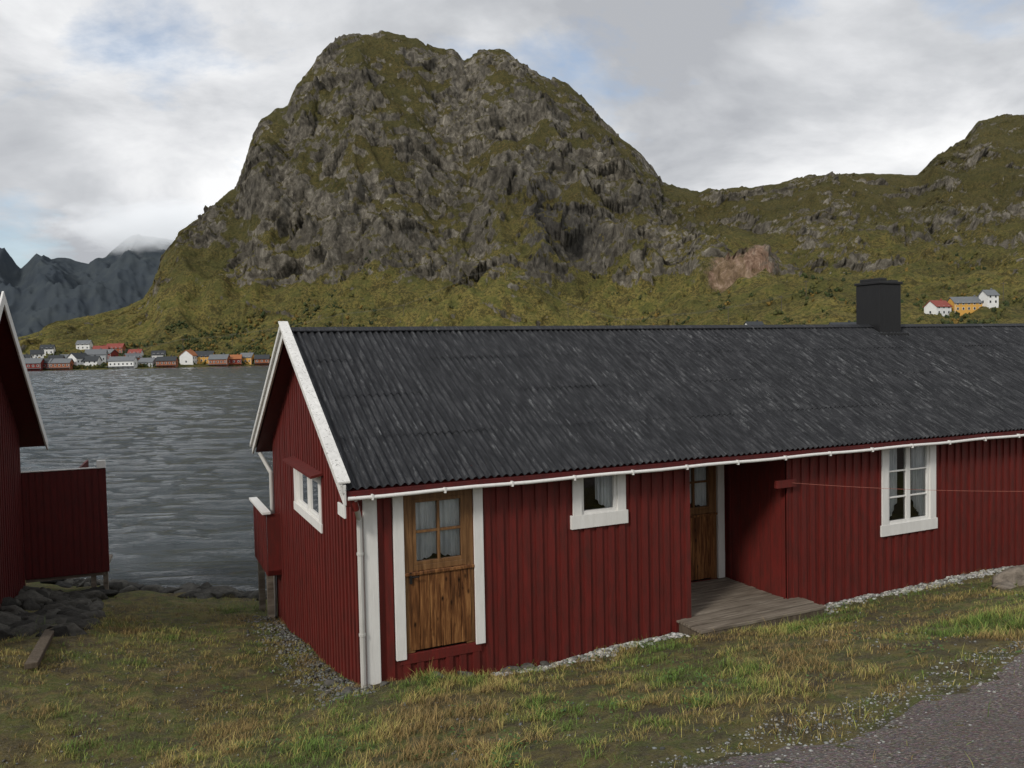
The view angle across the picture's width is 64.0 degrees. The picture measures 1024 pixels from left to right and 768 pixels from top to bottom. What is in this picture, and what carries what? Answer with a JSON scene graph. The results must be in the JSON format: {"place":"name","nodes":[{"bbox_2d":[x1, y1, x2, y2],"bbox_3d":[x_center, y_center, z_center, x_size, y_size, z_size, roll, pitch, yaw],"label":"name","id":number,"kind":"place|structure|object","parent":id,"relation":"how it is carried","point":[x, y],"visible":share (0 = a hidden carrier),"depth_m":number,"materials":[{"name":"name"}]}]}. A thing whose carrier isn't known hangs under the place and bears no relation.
{"place":"outdoors","nodes":[
{"label":"outdoors","id":0,"kind":"place"},
{"bbox_2d":[0,233,172,336],"bbox_3d":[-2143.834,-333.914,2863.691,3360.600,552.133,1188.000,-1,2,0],"label":"distant mountains","id":1,"kind":"structure","parent":0,"point":[41,291],"depth_m":2780.51,"materials":[{"name":"grey stone"}]},
{"bbox_2d":[20,365,276,591],"bbox_3d":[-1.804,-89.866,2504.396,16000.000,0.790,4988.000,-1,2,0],"label":"sea water","id":2,"kind":"structure","parent":0,"point":[187,475],"depth_m":49.18,"materials":[{"name":"grey liquid"}]},
{"bbox_2d":[0,541,1023,767],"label":"ground","id":3,"kind":"structure","parent":0,"point":[548,757],"depth_m":9.00,"materials":[{"name":"green plant"}]},
{"bbox_2d":[24,624,56,669],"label":"timber beam","id":4,"kind":"structure","parent":3,"relation":"on","point":[36,656],"depth_m":11.86,"materials":[{"name":"wood"}]},
{"bbox_2d":[0,291,112,606],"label":"red cabin","id":5,"kind":"object","parent":3,"relation":"on","point":[53,524],"visible":0.94,"depth_m":18.37,"materials":[{"name":"paint"}]},
{"bbox_2d":[0,565,1023,697],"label":"shore rocks","id":6,"kind":"object","parent":3,"relation":"on","point":[70,613],"visible":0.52,"depth_m":16.11,"materials":[{"name":"grey stone"}]},
{"bbox_2d":[1,565,1023,767],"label":"gravel","id":7,"kind":"structure","parent":3,"relation":"on","point":[861,598],"depth_m":10.89,"materials":[{"name":"grey gravel"}]},
{"bbox_2d":[173,589,1022,766],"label":"weeds","id":8,"kind":"object","parent":3,"relation":"on","point":[509,742],"visible":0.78,"depth_m":7.88,"materials":[{"name":"green plant"}]},
{"bbox_2d":[249,278,1023,687],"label":"red cabin","id":9,"kind":"object","parent":3,"relation":"on","point":[495,498],"visible":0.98,"depth_m":12.97,"materials":[{"name":"paint"}]},
{"bbox_2d":[798,483,1023,491],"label":"clothesline","id":10,"kind":"object","parent":9,"relation":"attached to","point":[914,489],"visible":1,"depth_m":12.53,"materials":[{"name":"grey"}]},
{"bbox_2d":[0,0,1023,267],"label":"sky","id":11,"kind":"structure","parent":0,"point":[120,119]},
{"bbox_2d":[18,31,1023,370],"bbox_3d":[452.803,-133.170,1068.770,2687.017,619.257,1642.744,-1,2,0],"label":"mountain","id":12,"kind":"structure","parent":0,"point":[424,169],"depth_m":792.18,"materials":[{"name":"green plant"}]},
{"bbox_2d":[24,357,44,370],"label":"red boathouse","id":13,"kind":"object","parent":12,"relation":"on","point":[35,364],"visible":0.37,"depth_m":549.40,"materials":[{"name":"red wood"}]},
{"bbox_2d":[30,349,43,357],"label":"white house","id":14,"kind":"structure","parent":12,"relation":"on","point":[37,353],"depth_m":600.17,"materials":[{"name":"wood"}]},
{"bbox_2d":[39,344,55,354],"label":"white house","id":15,"kind":"structure","parent":12,"relation":"on","point":[49,349],"depth_m":629.68,"materials":[{"name":"wood"}]},
{"bbox_2d":[43,357,53,369],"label":"red boathouse","id":16,"kind":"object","parent":12,"relation":"on","point":[46,361],"visible":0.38,"depth_m":554.69,"materials":[{"name":"wood"}]},
{"bbox_2d":[48,354,64,358],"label":"red house","id":17,"kind":"structure","parent":12,"relation":"on","point":[56,356],"depth_m":578.87,"materials":[{"name":"stone"}]},
{"bbox_2d":[48,357,73,369],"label":"rust red boathouse","id":18,"kind":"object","parent":12,"relation":"on","point":[65,363],"visible":0.74,"depth_m":555.01,"materials":[{"name":"red wood"}]},
{"bbox_2d":[67,352,87,365],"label":"white house","id":19,"kind":"structure","parent":12,"relation":"on","point":[77,358],"depth_m":563.52,"materials":[{"name":"wood"}]},
{"bbox_2d":[75,339,92,351],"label":"white house","id":20,"kind":"structure","parent":12,"relation":"on","point":[82,345],"depth_m":645.55,"materials":[{"name":"white wood"}]},
{"bbox_2d":[81,355,101,365],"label":"white house","id":21,"kind":"structure","parent":12,"relation":"on","point":[91,360],"depth_m":566.14,"materials":[{"name":"wood"}]},
{"bbox_2d":[84,348,107,362],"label":"grey house","id":22,"kind":"structure","parent":12,"relation":"on","point":[102,353],"depth_m":578.64,"materials":[{"name":"grey"}]},
{"bbox_2d":[92,345,109,348],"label":"red house","id":23,"kind":"structure","parent":12,"relation":"on","point":[101,347],"depth_m":624.15,"materials":[{"name":"red"}]},
{"bbox_2d":[107,348,118,357],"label":"red house","id":24,"kind":"structure","parent":12,"relation":"on","point":[113,352],"depth_m":606.91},
{"bbox_2d":[106,342,125,351],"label":"rust red house","id":25,"kind":"structure","parent":12,"relation":"on","point":[120,347],"depth_m":636.17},
{"bbox_2d":[107,355,137,368],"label":"white house","id":26,"kind":"structure","parent":12,"relation":"on","point":[125,362],"depth_m":565.92,"materials":[{"name":"white wood"}]},
{"bbox_2d":[124,352,142,361],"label":"rust red house","id":27,"kind":"structure","parent":12,"relation":"on","point":[138,355],"depth_m":591.16,"materials":[{"name":"grey"}]},
{"bbox_2d":[127,348,143,355],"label":"white house","id":28,"kind":"structure","parent":12,"relation":"on","point":[140,351],"depth_m":618.68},
{"bbox_2d":[137,357,155,366],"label":"grey house","id":29,"kind":"structure","parent":12,"relation":"on","point":[151,361],"depth_m":576.41,"materials":[{"name":"grey"}]},
{"bbox_2d":[151,349,166,357],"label":"white house","id":30,"kind":"structure","parent":12,"relation":"on","point":[158,353],"depth_m":605.43,"materials":[{"name":"stone"}]},
{"bbox_2d":[154,355,178,367],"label":"rust red boathouse","id":31,"kind":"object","parent":12,"relation":"on","point":[171,361],"visible":0.71,"depth_m":576.55,"materials":[{"name":"wood"}]},
{"bbox_2d":[179,349,197,364],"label":"white house","id":32,"kind":"structure","parent":12,"relation":"on","point":[187,357],"depth_m":590.54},
{"bbox_2d":[195,350,214,363],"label":"ochre house","id":33,"kind":"structure","parent":12,"relation":"on","point":[202,356],"depth_m":596.79,"materials":[{"name":"wood"}]},
{"bbox_2d":[206,353,229,365],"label":"rust red boathouse","id":34,"kind":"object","parent":12,"relation":"on","point":[218,359],"visible":0.72,"depth_m":591.67,"materials":[{"name":"red wood"}]},
{"bbox_2d":[229,353,241,365],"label":"red boathouse","id":35,"kind":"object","parent":12,"relation":"on","point":[235,359],"visible":0.66,"depth_m":597.87,"materials":[{"name":"wood"}]},
{"bbox_2d":[240,352,254,364],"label":"ochre house","id":36,"kind":"structure","parent":12,"relation":"on","point":[248,357],"depth_m":603.68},
{"bbox_2d":[253,353,269,365],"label":"rust red boathouse","id":37,"kind":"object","parent":12,"relation":"on","point":[260,360],"visible":0.73,"depth_m":603.67,"materials":[{"name":"wood"}]},
{"bbox_2d":[45,246,1023,368],"bbox_3d":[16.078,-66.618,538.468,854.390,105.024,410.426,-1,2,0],"label":"distant trees","id":38,"kind":"object","parent":12,"relation":"on","point":[954,315],"visible":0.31,"depth_m":627.99,"materials":[{"name":"green plant"}]},
{"bbox_2d":[744,320,763,324],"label":"white house","id":39,"kind":"structure","parent":12,"relation":"on","point":[756,322],"depth_m":453.05,"materials":[{"name":"stone"}]},
{"bbox_2d":[829,320,855,323],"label":"white house","id":40,"kind":"structure","parent":12,"relation":"on","point":[848,322],"depth_m":398.74,"materials":[{"name":"stone"}]},
{"bbox_2d":[923,299,952,314],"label":"white house","id":41,"kind":"structure","parent":12,"relation":"on","point":[933,307],"depth_m":428.33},
{"bbox_2d":[947,295,982,315],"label":"ochre house","id":42,"kind":"structure","parent":12,"relation":"on","point":[962,305],"depth_m":429.03,"materials":[{"name":"yellow wood"}]},
{"bbox_2d":[977,288,999,307],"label":"white house","id":43,"kind":"structure","parent":12,"relation":"on","point":[989,298],"depth_m":425.68,"materials":[{"name":"white wood"}]},
{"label":"utility pole","id":44,"kind":"object","parent":12,"relation":"on","visible":0},
{"bbox_2d":[128,267,780,348],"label":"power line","id":45,"kind":"object","parent":44,"relation":"attached to","point":[465,277],"visible":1,"depth_m":641.47,"materials":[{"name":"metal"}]},
{"bbox_2d":[687,653,1023,767],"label":"gravel road","id":46,"kind":"structure","parent":0,"point":[944,738],"depth_m":5.49,"materials":[{"name":"grey gravel"}]}
]}

